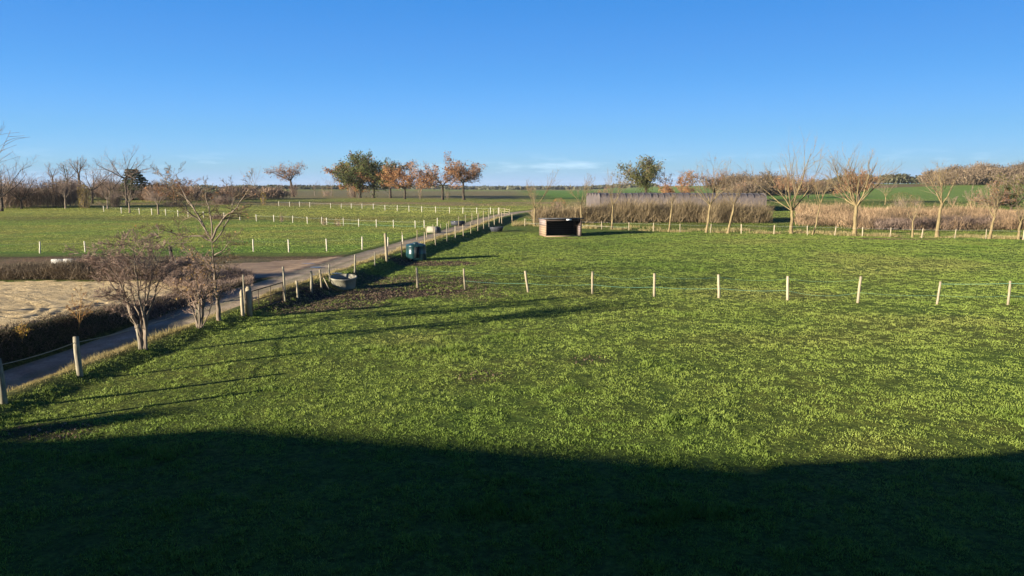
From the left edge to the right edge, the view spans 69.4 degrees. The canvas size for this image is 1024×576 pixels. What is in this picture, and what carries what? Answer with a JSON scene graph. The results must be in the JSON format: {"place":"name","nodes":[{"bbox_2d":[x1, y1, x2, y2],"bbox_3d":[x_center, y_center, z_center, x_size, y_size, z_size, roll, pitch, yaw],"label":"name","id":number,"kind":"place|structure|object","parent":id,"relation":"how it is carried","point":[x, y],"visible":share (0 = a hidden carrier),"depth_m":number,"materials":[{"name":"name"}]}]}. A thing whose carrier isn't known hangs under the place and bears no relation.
{"place":"outdoors","nodes":[
{"label":"outdoors","id":0,"kind":"place"},
{"bbox_2d":[0,183,1023,575],"bbox_3d":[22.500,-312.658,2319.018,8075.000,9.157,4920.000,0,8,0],"label":"ground","id":1,"kind":"structure","parent":0,"point":[62,551],"depth_m":19.63,"materials":[{"name":"plant"}]},
{"bbox_2d":[0,123,26,208],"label":"bare tree","id":2,"kind":"object","parent":1,"relation":"on","point":[5,160],"visible":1,"depth_m":33.22,"materials":[{"name":"grey plant"}]},
{"bbox_2d":[0,151,36,211],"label":"bare tree","id":3,"kind":"object","parent":1,"relation":"on","point":[1,200],"visible":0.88,"depth_m":149.77,"materials":[{"name":"plant"}]},
{"bbox_2d":[15,320,33,342],"bbox_3d":[-18.150,1.603,27.371,0.917,0.944,0.500,4,9,29],"label":"bare shrub","id":4,"kind":"object","parent":1,"relation":"on","point":[21,332],"visible":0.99,"depth_m":27.34,"materials":[{"name":"beige plant"}]},
{"bbox_2d":[0,172,57,208],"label":"bare tree","id":5,"kind":"object","parent":1,"relation":"on","point":[23,198],"visible":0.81,"depth_m":164.07,"materials":[{"name":"plant"}]},
{"bbox_2d":[44,162,58,182],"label":"bare tree","id":6,"kind":"object","parent":1,"relation":"on","point":[50,171],"visible":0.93,"depth_m":187.48,"materials":[{"name":"brown wood"}]},
{"bbox_2d":[50,175,84,208],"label":"bare tree","id":7,"kind":"object","parent":1,"relation":"on","point":[61,180],"visible":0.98,"depth_m":163.46,"materials":[{"name":"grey plant"}]},
{"bbox_2d":[57,162,80,203],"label":"bare tree","id":8,"kind":"object","parent":1,"relation":"on","point":[66,173],"visible":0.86,"depth_m":192.81,"materials":[{"name":"brown plant"}]},
{"bbox_2d":[67,155,86,203],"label":"bare tree","id":9,"kind":"object","parent":1,"relation":"on","point":[77,172],"visible":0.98,"depth_m":187.90,"materials":[{"name":"brown wood"}]},
{"bbox_2d":[0,253,164,280],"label":"brush strip","id":10,"kind":"object","parent":1,"relation":"on","point":[65,270],"visible":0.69,"depth_m":46.55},
{"bbox_2d":[66,283,99,328],"bbox_3d":[-17.732,0.730,30.356,1.652,2.049,1.068,5,9,31],"label":"bare shrub","id":11,"kind":"object","parent":1,"relation":"on","point":[83,312],"visible":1,"depth_m":30.31,"materials":[{"name":"beige plant"}]},
{"bbox_2d":[77,184,91,207],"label":"bush","id":12,"kind":"object","parent":1,"relation":"on","point":[85,202],"visible":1,"depth_m":164.17,"materials":[{"name":"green plant"}]},
{"bbox_2d":[0,175,185,207],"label":"bare wood","id":13,"kind":"object","parent":1,"relation":"on","point":[51,200],"visible":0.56,"depth_m":169.68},
{"bbox_2d":[66,159,119,203],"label":"bare tree","id":14,"kind":"object","parent":1,"relation":"on","point":[91,190],"visible":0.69,"depth_m":198.49,"materials":[{"name":"plant"}]},
{"bbox_2d":[0,280,189,329],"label":"sand arena","id":15,"kind":"object","parent":1,"relation":"on","point":[27,300],"visible":0.6,"depth_m":39.00},
{"bbox_2d":[84,161,130,199],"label":"bare tree","id":16,"kind":"object","parent":1,"relation":"on","point":[110,181],"visible":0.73,"depth_m":203.07,"materials":[{"name":"plant"}]},
{"bbox_2d":[92,171,123,208],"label":"bare tree","id":17,"kind":"object","parent":1,"relation":"on","point":[102,186],"visible":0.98,"depth_m":162.97,"materials":[{"name":"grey plant"}]},
{"bbox_2d":[107,188,123,207],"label":"bush","id":18,"kind":"object","parent":1,"relation":"on","point":[115,201],"visible":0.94,"depth_m":170.52,"materials":[{"name":"brown plant"}]},
{"bbox_2d":[0,293,242,403],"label":"rope fence","id":19,"kind":"object","parent":1,"relation":"on","point":[78,366],"visible":0.86,"depth_m":22.27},
{"bbox_2d":[0,278,250,362],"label":"bank scrub","id":20,"kind":"object","parent":1,"relation":"on","point":[58,315],"visible":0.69,"depth_m":30.20,"materials":[{"name":"plant"}]},
{"bbox_2d":[92,144,159,204],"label":"bare tree","id":21,"kind":"object","parent":1,"relation":"on","point":[125,179],"visible":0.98,"depth_m":187.59,"materials":[{"name":"brown wood"}]},
{"bbox_2d":[110,178,145,212],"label":"bare tree","id":22,"kind":"object","parent":1,"relation":"on","point":[137,192],"visible":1,"depth_m":139.35,"materials":[{"name":"brown plant"}]},
{"bbox_2d":[63,224,201,349],"bbox_3d":[-13.167,-0.033,26.021,3.564,4.382,3.804,5,9,34],"label":"bare tree","id":23,"kind":"object","parent":1,"relation":"on","point":[123,294],"visible":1,"depth_m":25.46,"materials":[{"name":"brown plant"}]},
{"bbox_2d":[119,169,152,199],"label":"cedar tree","id":24,"kind":"object","parent":1,"relation":"on","point":[140,179],"visible":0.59,"depth_m":226.14,"materials":[{"name":"green plant"}]},
{"bbox_2d":[139,189,164,201],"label":"bush","id":25,"kind":"object","parent":1,"relation":"on","point":[149,194],"visible":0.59,"depth_m":212.90,"materials":[{"name":"orange plant"}]},
{"bbox_2d":[142,186,173,213],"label":"bare tree","id":26,"kind":"object","parent":1,"relation":"on","point":[155,200],"visible":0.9,"depth_m":133.42,"materials":[{"name":"brown plant"}]},
{"bbox_2d":[103,206,223,216],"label":"field fence","id":27,"kind":"object","parent":1,"relation":"on","point":[151,211],"visible":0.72,"depth_m":131.98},
{"bbox_2d":[90,283,241,321],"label":"bank brambles","id":28,"kind":"object","parent":1,"relation":"on","point":[160,305],"visible":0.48,"depth_m":35.90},
{"bbox_2d":[154,196,188,206],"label":"bush","id":29,"kind":"object","parent":1,"relation":"on","point":[175,202],"visible":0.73,"depth_m":175.53,"materials":[{"name":"brown plant"}]},
{"bbox_2d":[153,177,200,201],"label":"oak tree","id":30,"kind":"object","parent":1,"relation":"on","point":[185,190],"visible":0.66,"depth_m":198.36,"materials":[{"name":"brown plant"}]},
{"bbox_2d":[135,162,261,320],"bbox_3d":[-13.011,-1.917,30.788,5.307,6.787,4.051,0,8,0],"label":"bare tree","id":31,"kind":"object","parent":1,"relation":"on","point":[218,307],"visible":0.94,"depth_m":30.82,"materials":[{"name":"grey plant"}]},
{"bbox_2d":[170,245,230,328],"bbox_3d":[-12.410,-0.071,29.584,2.426,3.518,2.617,0,8,0],"label":"bare shrub","id":32,"kind":"object","parent":1,"relation":"on","point":[191,286],"visible":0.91,"depth_m":29.57,"materials":[{"name":"brown plant"}]},
{"bbox_2d":[152,251,256,287],"bbox_3d":[-18.890,-1.159,44.856,8.407,3.027,10.014,0,8,0],"label":"bramble heap","id":33,"kind":"object","parent":1,"relation":"on","point":[232,276],"visible":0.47,"depth_m":45.19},
{"bbox_2d":[135,183,290,200],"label":"bare wood","id":34,"kind":"object","parent":1,"relation":"on","point":[270,192],"visible":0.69,"depth_m":238.31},
{"bbox_2d":[207,213,227,218],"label":"bush","id":35,"kind":"object","parent":1,"relation":"on","point":[215,216],"visible":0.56,"depth_m":120.54,"materials":[{"name":"plant"}]},
{"bbox_2d":[35,235,402,252],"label":"field fence","id":36,"kind":"object","parent":1,"relation":"on","point":[288,241],"visible":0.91,"depth_m":66.88,"materials":[{"name":"grey wood"}]},
{"bbox_2d":[203,191,240,204],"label":"bush","id":37,"kind":"object","parent":1,"relation":"on","point":[226,202],"visible":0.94,"depth_m":190.35,"materials":[{"name":"plant"}]},
{"bbox_2d":[103,257,342,279],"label":"yard","id":38,"kind":"structure","parent":1,"relation":"on","point":[272,269],"depth_m":55.08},
{"bbox_2d":[168,246,173,262],"bbox_3d":[-25.633,-2.360,55.719,0.404,1.674,0.260,0,8,0],"label":"fence post","id":39,"kind":"object","parent":38,"relation":"on","point":[170,254],"visible":0.4,"depth_m":55.60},
{"bbox_2d":[85,184,392,189],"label":"wood","id":40,"kind":"object","parent":1,"relation":"on","point":[300,186],"visible":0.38,"depth_m":842.18,"materials":[{"name":"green plant"}]},
{"bbox_2d":[240,289,244,315],"bbox_3d":[-11.938,0.720,32.747,0.171,1.322,0.153,0,8,0],"label":"fence post","id":41,"kind":"object","parent":1,"relation":"on","point":[241,292],"visible":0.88,"depth_m":32.70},
{"bbox_2d":[242,275,245,313],"bbox_3d":[-11.977,0.348,33.094,0.075,1.901,0.073,0,8,0],"label":"fence post","id":42,"kind":"object","parent":1,"relation":"on","point":[244,295],"visible":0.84,"depth_m":33.07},
{"bbox_2d":[245,286,252,315],"bbox_3d":[-11.745,0.679,33.037,0.240,1.480,0.240,-2,8,-17],"label":"gate post","id":43,"kind":"object","parent":1,"relation":"on","point":[248,301],"visible":0.82,"depth_m":32.92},
{"bbox_2d":[6,217,498,391],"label":"verge grass","id":44,"kind":"structure","parent":1,"relation":"on","point":[157,336],"depth_m":29.20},
{"bbox_2d":[4,210,532,391],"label":"lane","id":45,"kind":"structure","parent":1,"relation":"on","point":[35,370],"depth_m":34.02,"materials":[{"name":"asphalt"}]},
{"bbox_2d":[251,282,286,310],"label":"field gate","id":46,"kind":"structure","parent":1,"relation":"on","point":[283,290],"depth_m":35.09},
{"bbox_2d":[282,267,285,301],"bbox_3d":[-11.255,-0.111,36.561,0.145,1.904,0.116,0,8,0],"label":"fence post","id":47,"kind":"object","parent":1,"relation":"on","point":[283,272],"visible":0.84,"depth_m":36.49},
{"bbox_2d":[262,161,307,196],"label":"oak tree","id":48,"kind":"object","parent":1,"relation":"on","point":[285,174],"visible":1,"depth_m":285.85,"materials":[{"name":"brown plant"}]},
{"bbox_2d":[289,182,298,196],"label":"bush","id":49,"kind":"object","parent":1,"relation":"on","point":[293,191],"visible":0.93,"depth_m":287.04,"materials":[{"name":"plant"}]},
{"bbox_2d":[295,252,375,297],"bbox_3d":[-10.296,-1.040,44.812,0.318,1.539,14.256,1,8,5],"label":"verge fence","id":50,"kind":"object","parent":1,"relation":"on","point":[311,281],"visible":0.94,"depth_m":40.89,"materials":[{"name":"grey wood"}]},
{"bbox_2d":[329,274,356,289],"bbox_3d":[-9.746,-0.307,42.807,1.562,0.730,1.562,1,14,0],"label":"round trough","id":51,"kind":"object","parent":1,"relation":"on","point":[344,281],"visible":0.96,"depth_m":42.34,"materials":[{"name":"grey plastic"}]},
{"bbox_2d":[256,215,437,227],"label":"field fence","id":52,"kind":"object","parent":1,"relation":"on","point":[358,221],"visible":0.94,"depth_m":106.64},
{"bbox_2d":[322,150,374,196],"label":"oak tree","id":53,"kind":"object","parent":1,"relation":"on","point":[331,171],"visible":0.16,"depth_m":272.11,"materials":[{"name":"green plant"}]},
{"bbox_2d":[347,180,356,196],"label":"bush","id":54,"kind":"object","parent":1,"relation":"on","point":[352,191],"visible":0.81,"depth_m":265.25,"materials":[{"name":"orange plant"}]},
{"bbox_2d":[332,149,372,197],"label":"oak tree","id":55,"kind":"object","parent":1,"relation":"on","point":[345,181],"visible":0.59,"depth_m":261.44,"materials":[{"name":"green plant"}]},
{"bbox_2d":[341,149,404,197],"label":"oak tree","id":56,"kind":"object","parent":1,"relation":"on","point":[374,166],"visible":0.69,"depth_m":259.30,"materials":[{"name":"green plant"}]},
{"bbox_2d":[354,161,414,197],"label":"oak tree","id":57,"kind":"object","parent":1,"relation":"on","point":[394,168],"visible":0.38,"depth_m":260.72,"materials":[{"name":"orange plant"}]},
{"bbox_2d":[384,233,387,261],"bbox_3d":[-9.310,-2.914,54.736,0.298,2.260,0.213,0,8,0],"label":"fence post","id":58,"kind":"object","parent":1,"relation":"on","point":[386,248],"visible":0.91,"depth_m":54.64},
{"bbox_2d":[278,201,498,213],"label":"field fence","id":59,"kind":"object","parent":1,"relation":"on","point":[435,207],"visible":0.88,"depth_m":144.23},
{"bbox_2d":[375,159,442,198],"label":"oak tree","id":60,"kind":"object","parent":1,"relation":"on","point":[402,179],"visible":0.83,"depth_m":246.84,"materials":[{"name":"orange plant"}]},
{"bbox_2d":[406,242,425,260],"bbox_3d":[-7.710,-2.937,59.404,1.537,1.480,1.537,-3,8,-20],"label":"plastic tank","id":61,"kind":"object","parent":1,"relation":"on","point":[415,251],"visible":0.96,"depth_m":58.76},
{"bbox_2d":[427,226,439,232],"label":"water tank","id":62,"kind":"object","parent":1,"relation":"on","point":[430,229],"visible":0.82,"depth_m":93.07,"materials":[{"name":"grey plastic"}]},
{"bbox_2d":[414,163,473,199],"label":"oak tree","id":63,"kind":"object","parent":1,"relation":"on","point":[429,174],"visible":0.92,"depth_m":236.08,"materials":[{"name":"orange plant"}]},
{"bbox_2d":[402,208,495,243],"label":"track fence","id":64,"kind":"object","parent":1,"relation":"on","point":[458,222],"visible":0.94,"depth_m":105.42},
{"bbox_2d":[450,221,464,225],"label":"rubber trough","id":65,"kind":"object","parent":1,"relation":"on","point":[461,223],"visible":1,"depth_m":106.09,"materials":[{"name":"rubber"}]},
{"bbox_2d":[424,212,501,245],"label":"track fence","id":66,"kind":"object","parent":1,"relation":"on","point":[463,228],"visible":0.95,"depth_m":84.69,"materials":[{"name":"grey wood"}]},
{"bbox_2d":[440,151,487,199],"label":"oak tree","id":67,"kind":"object","parent":1,"relation":"on","point":[474,175],"visible":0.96,"depth_m":234.30,"materials":[{"name":"orange plant"}]},
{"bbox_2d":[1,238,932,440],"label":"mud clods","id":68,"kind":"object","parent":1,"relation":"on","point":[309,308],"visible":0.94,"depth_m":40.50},
{"bbox_2d":[490,227,502,231],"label":"rubber trough","id":69,"kind":"object","parent":1,"relation":"on","point":[496,229],"visible":0.99,"depth_m":96.46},
{"bbox_2d":[0,198,1023,252],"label":"field grass","id":70,"kind":"structure","parent":1,"relation":"on","point":[453,207],"depth_m":107.65,"materials":[{"name":"plant"}]},
{"bbox_2d":[380,183,657,189],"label":"wood","id":71,"kind":"object","parent":1,"relation":"on","point":[517,187],"visible":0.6,"depth_m":1342.51,"materials":[{"name":"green plant"}]},
{"bbox_2d":[519,170,558,225],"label":"pale tree","id":72,"kind":"object","parent":1,"relation":"on","point":[533,195],"visible":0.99,"depth_m":106.82,"materials":[{"name":"beige plant"}]},
{"bbox_2d":[550,198,566,208],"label":"bush","id":73,"kind":"object","parent":1,"relation":"on","point":[557,204],"visible":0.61,"depth_m":148.94,"materials":[{"name":"orange plant"}]},
{"bbox_2d":[538,218,583,236],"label":"field shelter","id":74,"kind":"object","parent":1,"relation":"on","point":[559,226],"visible":0.96,"depth_m":91.65,"materials":[{"name":"brown wood"}]},
{"bbox_2d":[565,172,595,217],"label":"pale tree","id":75,"kind":"object","parent":1,"relation":"on","point":[589,182],"visible":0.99,"depth_m":104.17,"materials":[{"name":"beige plant"}]},
{"bbox_2d":[605,169,631,228],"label":"pale tree","id":76,"kind":"object","parent":1,"relation":"on","point":[611,191],"visible":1,"depth_m":100.56,"materials":[{"name":"beige plant"}]},
{"bbox_2d":[613,154,666,192],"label":"oak tree","id":77,"kind":"object","parent":1,"relation":"on","point":[645,178],"visible":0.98,"depth_m":209.73,"materials":[{"name":"green plant"}]},
{"bbox_2d":[524,191,774,222],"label":"hedge","id":78,"kind":"object","parent":1,"relation":"on","point":[649,211],"visible":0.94,"depth_m":112.78,"materials":[{"name":"brown plant"}]},
{"bbox_2d":[668,195,676,229],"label":"pale tree","id":79,"kind":"object","parent":1,"relation":"on","point":[674,198],"visible":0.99,"depth_m":97.39,"materials":[{"name":"beige plant"}]},
{"bbox_2d":[586,192,766,210],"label":"netted tunnel","id":80,"kind":"structure","parent":1,"relation":"on","point":[749,198],"depth_m":149.16,"materials":[{"name":"fabric"}]},
{"bbox_2d":[655,170,704,192],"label":"oak tree","id":81,"kind":"object","parent":1,"relation":"on","point":[667,187],"visible":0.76,"depth_m":208.69,"materials":[{"name":"plant"}]},
{"bbox_2d":[675,152,740,232],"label":"pale tree","id":82,"kind":"object","parent":1,"relation":"on","point":[708,217],"visible":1,"depth_m":94.35,"materials":[{"name":"beige plant"}]},
{"bbox_2d":[700,169,729,192],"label":"oak tree","id":83,"kind":"object","parent":1,"relation":"on","point":[720,181],"visible":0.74,"depth_m":211.67,"materials":[{"name":"brown plant"}]},
{"bbox_2d":[416,267,1019,304],"bbox_3d":[11.094,-0.071,39.156,34.353,1.540,1.051,2,8,12],"label":"paddock fence","id":84,"kind":"object","parent":1,"relation":"on","point":[718,288],"visible":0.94,"depth_m":39.02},
{"bbox_2d":[725,184,745,233],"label":"pale tree","id":85,"kind":"object","parent":1,"relation":"on","point":[730,221],"visible":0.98,"depth_m":93.54,"materials":[{"name":"beige plant"}]},
{"bbox_2d":[733,179,760,192],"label":"oak tree","id":86,"kind":"object","parent":1,"relation":"on","point":[743,187],"visible":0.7,"depth_m":236.51,"materials":[{"name":"brown plant"}]},
{"bbox_2d":[712,169,805,195],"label":"bare wood","id":87,"kind":"object","parent":1,"relation":"on","point":[733,178],"visible":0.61,"depth_m":326.18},
{"bbox_2d":[524,219,1023,239],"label":"pasture fence","id":88,"kind":"object","parent":1,"relation":"on","point":[807,230],"visible":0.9,"depth_m":90.30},
{"bbox_2d":[734,128,827,233],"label":"pale tree","id":89,"kind":"object","parent":1,"relation":"on","point":[792,207],"visible":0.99,"depth_m":92.95,"materials":[{"name":"beige plant"}]},
{"bbox_2d":[773,172,809,197],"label":"tree","id":90,"kind":"object","parent":1,"relation":"on","point":[790,185],"visible":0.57,"depth_m":255.69,"materials":[{"name":"brown plant"}]},
{"bbox_2d":[792,176,823,197],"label":"oak tree","id":91,"kind":"object","parent":1,"relation":"on","point":[810,189],"visible":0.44,"depth_m":258.25,"materials":[{"name":"brown plant"}]},
{"bbox_2d":[789,175,842,193],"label":"bare wood","id":92,"kind":"object","parent":1,"relation":"on","point":[830,189],"visible":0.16,"depth_m":356.89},
{"bbox_2d":[808,172,834,234],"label":"pale tree","id":93,"kind":"object","parent":1,"relation":"on","point":[823,193],"visible":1,"depth_m":91.31,"materials":[{"name":"beige plant"}]},
{"bbox_2d":[810,145,904,235],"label":"pale tree","id":94,"kind":"object","parent":1,"relation":"on","point":[854,202],"visible":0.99,"depth_m":89.96,"materials":[{"name":"beige plant"}]},
{"bbox_2d":[832,165,882,201],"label":"tree","id":95,"kind":"object","parent":1,"relation":"on","point":[861,183],"visible":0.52,"depth_m":201.09,"materials":[{"name":"brown plant"}]},
{"bbox_2d":[819,173,921,183],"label":"wood","id":96,"kind":"object","parent":1,"relation":"on","point":[903,178],"visible":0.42,"depth_m":525.31,"materials":[{"name":"green plant"}]},
{"bbox_2d":[876,180,894,204],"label":"bare tree","id":97,"kind":"object","parent":1,"relation":"on","point":[885,194],"visible":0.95,"depth_m":191.51,"materials":[{"name":"brown plant"}]},
{"bbox_2d":[887,193,916,208],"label":"bush","id":98,"kind":"object","parent":1,"relation":"on","point":[899,201],"visible":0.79,"depth_m":163.47,"materials":[{"name":"brown plant"}]},
{"bbox_2d":[789,199,1023,230],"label":"dry reeds","id":99,"kind":"object","parent":1,"relation":"on","point":[845,212],"visible":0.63,"depth_m":118.42,"materials":[{"name":"plant"}]},
{"bbox_2d":[897,191,924,236],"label":"pale tree","id":100,"kind":"object","parent":1,"relation":"on","point":[912,233],"visible":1,"depth_m":87.75,"materials":[{"name":"beige plant"}]},
{"bbox_2d":[920,160,968,236],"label":"pale tree","id":101,"kind":"object","parent":1,"relation":"on","point":[941,184],"visible":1,"depth_m":86.81,"materials":[{"name":"beige plant"}]},
{"bbox_2d":[868,209,1023,229],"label":"brambles","id":102,"kind":"object","parent":1,"relation":"on","point":[897,223],"visible":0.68,"depth_m":100.49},
{"bbox_2d":[944,195,958,205],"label":"bare tree","id":103,"kind":"object","parent":1,"relation":"on","point":[954,199],"visible":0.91,"depth_m":139.97,"materials":[{"name":"brown plant"}]},
{"bbox_2d":[916,159,1023,184],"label":"bare wood","id":104,"kind":"object","parent":1,"relation":"on","point":[977,174],"visible":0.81,"depth_m":408.43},
{"bbox_2d":[963,185,986,213],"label":"bare tree","id":105,"kind":"object","parent":1,"relation":"on","point":[971,195],"visible":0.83,"depth_m":131.11,"materials":[{"name":"brown plant"}]},
{"bbox_2d":[978,185,1005,238],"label":"pale tree","id":106,"kind":"object","parent":1,"relation":"on","point":[992,222],"visible":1,"depth_m":83.72,"materials":[{"name":"beige plant"}]},
{"bbox_2d":[966,176,1023,207],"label":"oak tree","id":107,"kind":"object","parent":1,"relation":"on","point":[1002,199],"visible":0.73,"depth_m":132.49,"materials":[{"name":"brown plant"}]},
{"bbox_2d":[967,172,1023,210],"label":"oak tree","id":108,"kind":"object","parent":1,"relation":"on","point":[1008,188],"visible":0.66,"depth_m":133.49,"materials":[{"name":"brown plant"}]},
{"bbox_2d":[1010,202,1023,239],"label":"pale tree","id":109,"kind":"object","parent":1,"relation":"on","point":[1020,220],"visible":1,"depth_m":82.56,"materials":[{"name":"beige plant"}]},
{"bbox_2d":[0,0,1023,187],"label":"sky","id":110,"kind":"structure","parent":0,"point":[523,90],"materials":[{"name":"blue"}]},
{"bbox_2d":[512,220,1022,239],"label":"rough grass","id":111,"kind":"structure","parent":0,"point":[521,223],"depth_m":94.49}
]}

